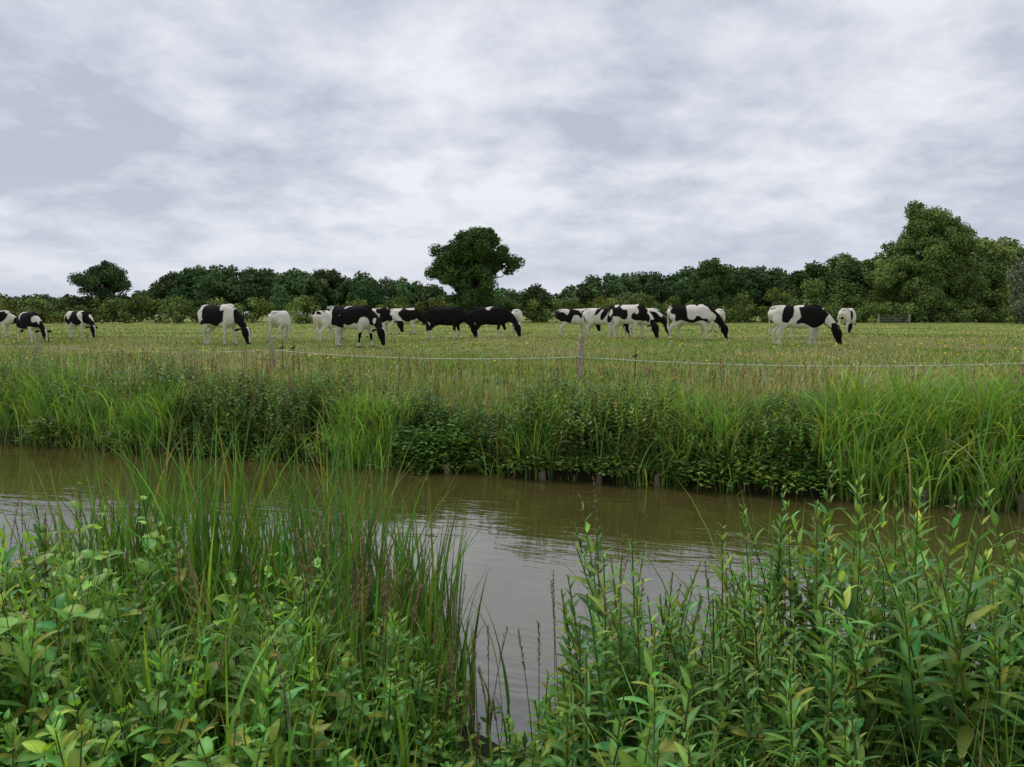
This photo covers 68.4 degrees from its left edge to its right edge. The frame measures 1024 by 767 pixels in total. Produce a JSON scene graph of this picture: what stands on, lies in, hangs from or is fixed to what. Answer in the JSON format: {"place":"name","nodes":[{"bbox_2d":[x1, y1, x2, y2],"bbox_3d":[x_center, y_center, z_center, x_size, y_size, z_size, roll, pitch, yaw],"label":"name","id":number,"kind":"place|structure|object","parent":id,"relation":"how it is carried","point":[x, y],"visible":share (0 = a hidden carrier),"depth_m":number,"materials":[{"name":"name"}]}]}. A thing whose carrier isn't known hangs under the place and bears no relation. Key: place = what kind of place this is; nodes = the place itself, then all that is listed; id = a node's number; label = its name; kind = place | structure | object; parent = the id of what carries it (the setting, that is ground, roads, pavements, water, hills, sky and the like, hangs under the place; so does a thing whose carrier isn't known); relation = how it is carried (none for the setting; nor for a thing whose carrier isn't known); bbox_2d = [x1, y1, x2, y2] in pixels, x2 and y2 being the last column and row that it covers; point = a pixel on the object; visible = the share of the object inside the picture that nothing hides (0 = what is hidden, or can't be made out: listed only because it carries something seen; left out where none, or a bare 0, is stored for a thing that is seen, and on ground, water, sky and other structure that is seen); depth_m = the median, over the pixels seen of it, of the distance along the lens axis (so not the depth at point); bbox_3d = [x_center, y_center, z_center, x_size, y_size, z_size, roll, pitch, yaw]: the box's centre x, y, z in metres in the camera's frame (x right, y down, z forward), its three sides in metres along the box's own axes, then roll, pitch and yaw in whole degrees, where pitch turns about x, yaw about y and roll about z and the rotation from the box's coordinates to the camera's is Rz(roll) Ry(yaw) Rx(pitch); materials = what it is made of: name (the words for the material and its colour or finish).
{"place":"outdoors","nodes":[
{"label":"outdoors","id":0,"kind":"place"},
{"bbox_2d":[0,441,1023,765],"bbox_3d":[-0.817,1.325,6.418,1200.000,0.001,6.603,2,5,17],"label":"canal water","id":1,"kind":"structure","parent":0,"point":[522,535],"depth_m":6.80,"materials":[{"name":"brown liquid"}]},
{"bbox_2d":[0,322,1023,414],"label":"field grass","id":2,"kind":"structure","parent":0,"point":[886,350],"depth_m":21.02,"materials":[{"name":"green plant"}]},
{"bbox_2d":[0,315,1023,766],"bbox_3d":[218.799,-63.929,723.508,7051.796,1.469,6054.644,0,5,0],"label":"ground","id":3,"kind":"structure","parent":0,"point":[584,475],"depth_m":19.24,"materials":[{"name":"green plant"}]},
{"bbox_2d":[0,310,23,336],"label":"cow","id":4,"kind":"object","parent":3,"relation":"on","point":[7,318],"visible":0.8,"depth_m":38.62},
{"bbox_2d":[16,311,51,342],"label":"cow","id":5,"kind":"object","parent":3,"relation":"on","point":[30,321],"visible":0.94,"depth_m":30.66},
{"bbox_2d":[64,310,97,337],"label":"cow","id":6,"kind":"object","parent":3,"relation":"on","point":[76,319],"visible":0.96,"depth_m":35.75},
{"bbox_2d":[66,260,132,320],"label":"broadleaf tree","id":7,"kind":"object","parent":3,"relation":"on","point":[107,275],"visible":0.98,"depth_m":122.25,"materials":[{"name":"green plant"}]},
{"bbox_2d":[172,266,225,291],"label":"broadleaf tree","id":8,"kind":"object","parent":3,"relation":"on","point":[198,270],"visible":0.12,"depth_m":124.69,"materials":[{"name":"green plant"}]},
{"bbox_2d":[197,304,250,344],"bbox_3d":[-10.313,-2.102,27.021,2.507,1.506,0.730,3,6,28],"label":"cow","id":9,"kind":"object","parent":3,"relation":"on","point":[223,316],"visible":0.99,"depth_m":26.73},
{"bbox_2d":[268,310,292,338],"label":"cow","id":10,"kind":"object","parent":3,"relation":"on","point":[279,320],"visible":0.95,"depth_m":36.90},
{"bbox_2d":[313,310,344,340],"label":"cow","id":11,"kind":"object","parent":3,"relation":"on","point":[321,319],"visible":0.65,"depth_m":34.19},
{"bbox_2d":[328,305,385,347],"bbox_3d":[-5.515,-2.045,26.995,2.566,1.528,0.766,3,6,30],"label":"cow","id":12,"kind":"object","parent":3,"relation":"on","point":[358,318],"visible":0.99,"depth_m":26.78},
{"bbox_2d":[361,307,403,336],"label":"cow","id":13,"kind":"object","parent":3,"relation":"on","point":[386,315],"visible":0.44,"depth_m":39.98},
{"bbox_2d":[389,308,429,334],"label":"cow","id":14,"kind":"object","parent":3,"relation":"on","point":[412,316],"visible":0.71,"depth_m":43.48},
{"bbox_2d":[423,306,477,338],"bbox_3d":[-2.975,-2.916,36.354,2.695,1.618,0.785,1,5,8],"label":"cow","id":15,"kind":"object","parent":3,"relation":"on","point":[455,316],"visible":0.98,"depth_m":36.11},
{"bbox_2d":[424,226,525,322],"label":"oak tree","id":16,"kind":"object","parent":3,"relation":"on","point":[467,265],"visible":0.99,"depth_m":102.10,"materials":[{"name":"green plant"}]},
{"bbox_2d":[469,306,520,337],"bbox_3d":[-0.790,-2.912,35.985,2.637,1.570,0.787,2,6,20],"label":"cow","id":17,"kind":"object","parent":3,"relation":"on","point":[498,316],"visible":0.94,"depth_m":35.75},
{"bbox_2d":[0,482,1018,766],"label":"bank ground cover","id":18,"kind":"object","parent":3,"relation":"on","point":[6,622],"visible":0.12,"depth_m":2.69,"materials":[{"name":"green plant"}]},
{"bbox_2d":[0,437,1020,766],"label":"grass seed heads","id":19,"kind":"object","parent":3,"relation":"on","point":[386,603],"depth_m":2.74,"materials":[{"name":"brown plant"}]},
{"bbox_2d":[0,446,1023,766],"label":"bank willowherb","id":20,"kind":"object","parent":3,"relation":"on","point":[678,652],"visible":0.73,"depth_m":2.33,"materials":[{"name":"green plant"}]},
{"bbox_2d":[0,383,1023,766],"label":"bank reeds and grass","id":21,"kind":"object","parent":3,"relation":"on","point":[212,565],"visible":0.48,"depth_m":3.11,"materials":[{"name":"green plant"}]},
{"bbox_2d":[0,347,1023,514],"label":"bank sedge","id":22,"kind":"object","parent":3,"relation":"on","point":[982,429],"visible":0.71,"depth_m":8.56,"materials":[{"name":"green plant"}]},
{"bbox_2d":[0,523,1023,766],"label":"bank nettles","id":23,"kind":"object","parent":3,"relation":"on","point":[52,713],"visible":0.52,"depth_m":2.29,"materials":[{"name":"green plant"}]},
{"bbox_2d":[0,340,1023,496],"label":"bank nettles and brambles","id":24,"kind":"object","parent":3,"relation":"on","point":[422,439],"visible":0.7,"depth_m":9.26,"materials":[{"name":"green plant"}]},
{"bbox_2d":[0,236,1023,321],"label":"distant woodland","id":25,"kind":"object","parent":3,"relation":"on","point":[326,288],"visible":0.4,"depth_m":121.62,"materials":[{"name":"green plant"}]},
{"bbox_2d":[0,267,1023,323],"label":"hedgerow","id":26,"kind":"object","parent":3,"relation":"on","point":[867,309],"visible":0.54,"depth_m":107.79,"materials":[{"name":"green plant"}]},
{"bbox_2d":[0,348,1023,446],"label":"dock seed heads","id":27,"kind":"object","parent":3,"relation":"on","point":[460,373],"visible":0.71,"depth_m":10.44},
{"bbox_2d":[2,333,1023,392],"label":"electric fence","id":28,"kind":"object","parent":3,"relation":"on","point":[581,341],"visible":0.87,"depth_m":12.50,"materials":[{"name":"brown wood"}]},
{"bbox_2d":[6,323,1023,378],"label":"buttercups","id":29,"kind":"object","parent":3,"relation":"on","point":[572,346],"visible":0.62,"depth_m":25.41,"materials":[{"name":"yellow plant"}]},
{"bbox_2d":[509,309,522,333],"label":"cow","id":30,"kind":"object","parent":3,"relation":"on","point":[517,314],"visible":0.59,"depth_m":46.04},
{"bbox_2d":[556,308,600,335],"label":"cow","id":31,"kind":"object","parent":3,"relation":"on","point":[564,317],"visible":0.73,"depth_m":43.02},
{"bbox_2d":[582,307,631,336],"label":"cow","id":32,"kind":"object","parent":3,"relation":"on","point":[595,316],"visible":0.73,"depth_m":39.94},
{"bbox_2d":[608,304,658,338],"bbox_3d":[5.464,-2.786,33.939,2.624,1.576,0.765,5,7,42],"label":"cow","id":33,"kind":"object","parent":3,"relation":"on","point":[635,315],"visible":1,"depth_m":33.68},
{"bbox_2d":[622,308,669,336],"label":"cow","id":34,"kind":"object","parent":3,"relation":"on","point":[658,316],"visible":0.45,"depth_m":38.93},
{"bbox_2d":[331,456,1023,512],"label":"timber pilings","id":35,"kind":"object","parent":3,"relation":"on","point":[542,477],"visible":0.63,"depth_m":8.37,"materials":[{"name":"brown wood"}]},
{"bbox_2d":[667,304,728,340],"bbox_3d":[8.126,-2.682,33.034,2.681,1.599,0.788,2,5,19],"label":"cow","id":36,"kind":"object","parent":3,"relation":"on","point":[702,315],"visible":1,"depth_m":32.74},
{"bbox_2d":[687,257,737,321],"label":"broadleaf tree","id":37,"kind":"object","parent":3,"relation":"on","point":[710,277],"visible":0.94,"depth_m":101.83,"materials":[{"name":"green plant"}]},
{"bbox_2d":[709,309,724,332],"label":"cow","id":38,"kind":"object","parent":3,"relation":"on","point":[721,312],"visible":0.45,"depth_m":48.08},
{"bbox_2d":[768,304,841,345],"bbox_3d":[11.109,-2.203,28.634,2.671,1.604,0.778,2,6,22],"label":"cow","id":39,"kind":"object","parent":3,"relation":"on","point":[812,317],"visible":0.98,"depth_m":28.40},
{"bbox_2d":[781,308,839,340],"bbox_3d":[13.818,-2.786,34.998,2.684,1.598,0.801,2,5,18],"label":"cow","id":40,"kind":"object","parent":3,"relation":"on","point":[812,339],"visible":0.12,"depth_m":35.05},
{"bbox_2d":[837,308,855,333],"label":"cow","id":41,"kind":"object","parent":3,"relation":"on","point":[847,317],"visible":0.95,"depth_m":42.82},
{"bbox_2d":[878,314,910,323],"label":"field gate","id":42,"kind":"structure","parent":3,"relation":"on","point":[879,316],"depth_m":97.62,"materials":[{"name":"metal"}]},
{"bbox_2d":[873,200,993,322],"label":"broadleaf tree","id":43,"kind":"object","parent":3,"relation":"on","point":[939,270],"visible":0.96,"depth_m":109.58,"materials":[{"name":"green plant"}]},
{"bbox_2d":[1005,256,1023,323],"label":"willow tree","id":44,"kind":"object","parent":3,"relation":"on","point":[1016,280],"visible":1,"depth_m":94.92,"materials":[{"name":"green plant"}]},
{"bbox_2d":[0,0,1023,314],"label":"sky","id":45,"kind":"structure","parent":0,"point":[152,139],"materials":[{"name":"grey"}]}
]}

